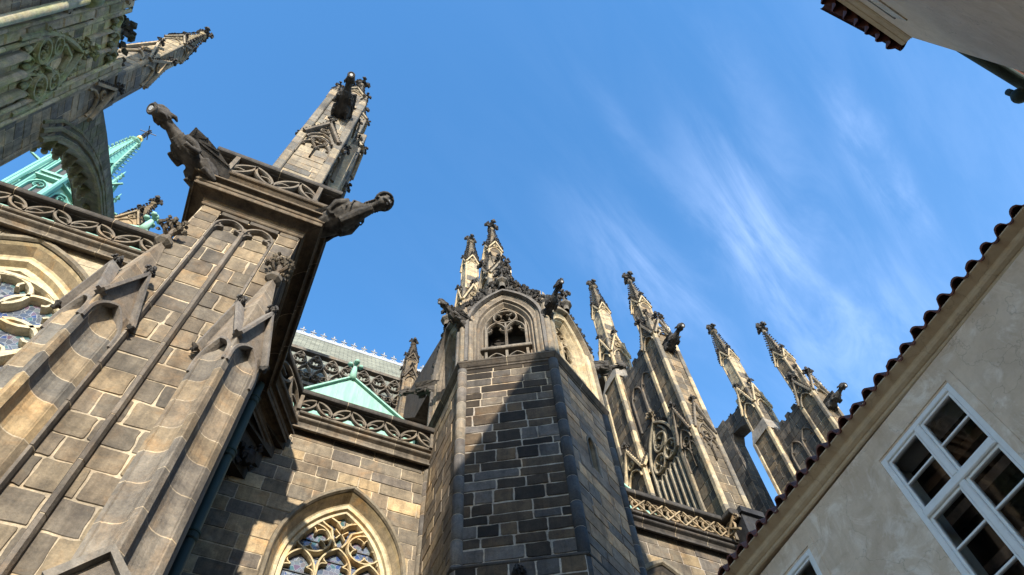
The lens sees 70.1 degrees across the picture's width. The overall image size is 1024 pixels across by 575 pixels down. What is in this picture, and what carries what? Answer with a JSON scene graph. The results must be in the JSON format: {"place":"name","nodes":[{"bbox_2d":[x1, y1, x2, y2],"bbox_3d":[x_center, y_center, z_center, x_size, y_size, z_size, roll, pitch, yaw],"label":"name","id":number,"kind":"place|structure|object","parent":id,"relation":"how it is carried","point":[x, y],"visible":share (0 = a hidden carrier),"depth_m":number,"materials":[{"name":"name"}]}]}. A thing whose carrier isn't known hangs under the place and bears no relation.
{"place":"outdoors","nodes":[
{"label":"outdoors","id":0,"kind":"place"},
{"bbox_2d":[1,125,155,214],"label":"spire","id":1,"kind":"structure","parent":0,"point":[46,175],"depth_m":52.82,"materials":[{"name":"green metal"}]},
{"bbox_2d":[114,195,163,225],"bbox_3d":[-12.209,-0.891,21.484,0.924,9.838,0.924,20,-65,-13],"label":"pinnacle","id":2,"kind":"object","parent":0,"point":[132,216],"visible":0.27,"depth_m":23.88,"materials":[{"name":"stone"}]},
{"bbox_2d":[272,77,371,198],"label":"pinnacle pier","id":3,"kind":"structure","parent":0,"point":[325,147],"depth_m":22.23,"materials":[{"name":"stone"}]},
{"bbox_2d":[331,71,356,119],"bbox_3d":[-5.391,-6.144,23.712,0.687,0.644,1.773,19,-65,-12],"label":"gargoyle","id":4,"kind":"object","parent":3,"relation":"attached to","point":[343,106],"visible":0.98,"depth_m":23.61,"materials":[{"name":"stone"}]},
{"bbox_2d":[290,327,426,445],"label":"nave","id":5,"kind":"structure","parent":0,"point":[322,359],"depth_m":35.82,"materials":[{"name":"stone"}]},
{"bbox_2d":[395,337,419,421],"bbox_3d":[-5.089,4.446,36.261,1.077,7.417,0.996,20,-65,-13],"label":"pinnacle","id":6,"kind":"object","parent":5,"relation":"on","point":[410,373],"visible":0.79,"depth_m":36.14,"materials":[{"name":"stone"}]},
{"bbox_2d":[403,219,513,422],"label":"flying buttress","id":7,"kind":"structure","parent":5,"relation":"attached to","point":[415,407],"depth_m":34.94,"materials":[{"name":"stone"}]},
{"bbox_2d":[586,271,750,531],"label":"flying buttress","id":8,"kind":"structure","parent":5,"relation":"attached to","point":[667,442],"depth_m":30.52,"materials":[{"name":"stone"}]},
{"bbox_2d":[662,322,684,354],"bbox_3d":[7.254,2.331,32.553,0.671,0.629,1.729,22,-71,-13],"label":"gargoyle","id":9,"kind":"object","parent":8,"relation":"attached to","point":[671,341],"visible":0.98,"depth_m":32.41,"materials":[{"name":"stone"}]},
{"bbox_2d":[0,0,1023,505],"label":"sky","id":10,"kind":"structure","parent":0,"point":[748,163],"materials":[{"name":"blue"}]},
{"bbox_2d":[706,321,844,515],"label":"flying buttress","id":11,"kind":"structure","parent":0,"point":[785,450],"depth_m":37.34,"materials":[{"name":"stone"}]},
{"bbox_2d":[823,382,847,411],"bbox_3d":[15.320,5.229,34.456,0.671,0.629,1.729,22,-71,-13],"label":"gargoyle","id":12,"kind":"object","parent":11,"relation":"attached to","point":[832,399],"visible":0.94,"depth_m":34.33,"materials":[{"name":"stone"}]},
{"bbox_2d":[717,204,1023,574],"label":"house","id":13,"kind":"structure","parent":0,"point":[915,465],"depth_m":8.38,"materials":[{"name":"beige paint"}]},
{"bbox_2d":[820,0,1023,71],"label":"house","id":14,"kind":"structure","parent":0,"point":[991,30],"depth_m":9.30,"materials":[{"name":"grey paint"}]},
{"label":"ground","id":15,"kind":"structure","parent":0,"visible":0},
{"bbox_2d":[0,181,159,367],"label":"aisle wall","id":16,"kind":"structure","parent":15,"relation":"on","point":[45,264],"depth_m":14.79,"materials":[{"name":"stone"}]},
{"bbox_2d":[0,233,88,367],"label":"window","id":17,"kind":"structure","parent":16,"relation":"in","point":[35,273],"depth_m":14.25,"materials":[{"name":"stone"}]},
{"bbox_2d":[0,0,213,218],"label":"flying buttress","id":18,"kind":"structure","parent":16,"relation":"attached to","point":[70,71],"depth_m":21.21,"materials":[{"name":"stone"}]},
{"bbox_2d":[0,203,159,249],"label":"chapel roof","id":19,"kind":"structure","parent":18,"relation":"attached to","point":[149,223],"depth_m":18.79,"materials":[{"name":"green metal"}]},
{"bbox_2d":[0,146,342,574],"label":"buttress","id":20,"kind":"structure","parent":15,"relation":"on","point":[126,390],"depth_m":9.47,"materials":[{"name":"stone"}]},
{"bbox_2d":[146,102,231,188],"bbox_3d":[-6.224,-2.672,14.064,0.740,0.754,2.058,-27,-66,11],"label":"gargoyle","id":21,"kind":"object","parent":20,"relation":"attached to","point":[193,149],"visible":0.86,"depth_m":13.96,"materials":[{"name":"stone"}]},
{"bbox_2d":[168,381,264,574],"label":"drainpipe","id":22,"kind":"object","parent":20,"relation":"attached to","point":[193,535],"visible":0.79,"depth_m":13.07,"materials":[{"name":"green paint"}]},
{"bbox_2d":[315,191,393,242],"bbox_3d":[-3.370,-1.425,14.733,2.036,0.671,0.805,-17,-63,6],"label":"gargoyle","id":23,"kind":"object","parent":20,"relation":"attached to","point":[342,217],"visible":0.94,"depth_m":14.57,"materials":[{"name":"stone"}]},
{"bbox_2d":[181,389,434,574],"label":"aisle wall","id":24,"kind":"structure","parent":15,"relation":"on","point":[323,493],"depth_m":16.07,"materials":[{"name":"stone"}]},
{"bbox_2d":[257,486,405,574],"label":"window","id":25,"kind":"structure","parent":24,"relation":"in","point":[339,531],"depth_m":15.63,"materials":[{"name":"stone"}]},
{"bbox_2d":[293,359,417,444],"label":"chapel roof","id":26,"kind":"structure","parent":24,"relation":"attached to","point":[351,388],"depth_m":20.89,"materials":[{"name":"green metal"}]},
{"bbox_2d":[414,260,646,574],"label":"stair turret","id":27,"kind":"object","parent":15,"relation":"on","point":[522,474],"visible":0.93,"depth_m":15.92,"materials":[{"name":"stone"}]},
{"bbox_2d":[399,379,438,398],"bbox_3d":[-2.621,2.956,21.039,1.327,0.486,0.427,-7,-62,1],"label":"gargoyle","id":28,"kind":"object","parent":27,"relation":"attached to","point":[423,389],"visible":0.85,"depth_m":21.02,"materials":[{"name":"stone"}]},
{"bbox_2d":[438,298,472,331],"bbox_3d":[-1.536,0.795,20.082,0.454,0.518,1.412,-34,-65,15],"label":"gargoyle","id":29,"kind":"object","parent":27,"relation":"attached to","point":[458,316],"visible":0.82,"depth_m":20.02,"materials":[{"name":"stone"}]},
{"bbox_2d":[541,278,563,319],"bbox_3d":[1.109,0.406,20.060,0.385,0.458,1.422,20,-72,-13],"label":"gargoyle","id":30,"kind":"object","parent":27,"relation":"attached to","point":[551,303],"visible":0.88,"depth_m":20.02,"materials":[{"name":"stone"}]},
{"bbox_2d":[593,360,627,375],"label":"gargoyle","id":31,"kind":"object","parent":27,"relation":"attached to","point":[603,367],"visible":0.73,"depth_m":21.07,"materials":[{"name":"stone"}]},
{"bbox_2d":[625,487,764,574],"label":"aisle wall","id":32,"kind":"structure","parent":15,"relation":"on","point":[671,546],"depth_m":19.90,"materials":[{"name":"stone"}]},
{"bbox_2d":[645,559,682,574],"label":"window","id":33,"kind":"structure","parent":32,"relation":"in","point":[657,567],"depth_m":18.54,"materials":[{"name":"stone"}]},
{"bbox_2d":[957,51,1023,103],"bbox_3d":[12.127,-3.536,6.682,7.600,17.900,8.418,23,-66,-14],"label":"street lamp","id":34,"kind":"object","parent":15,"relation":"on","point":[1013,77],"depth_m":12.39,"materials":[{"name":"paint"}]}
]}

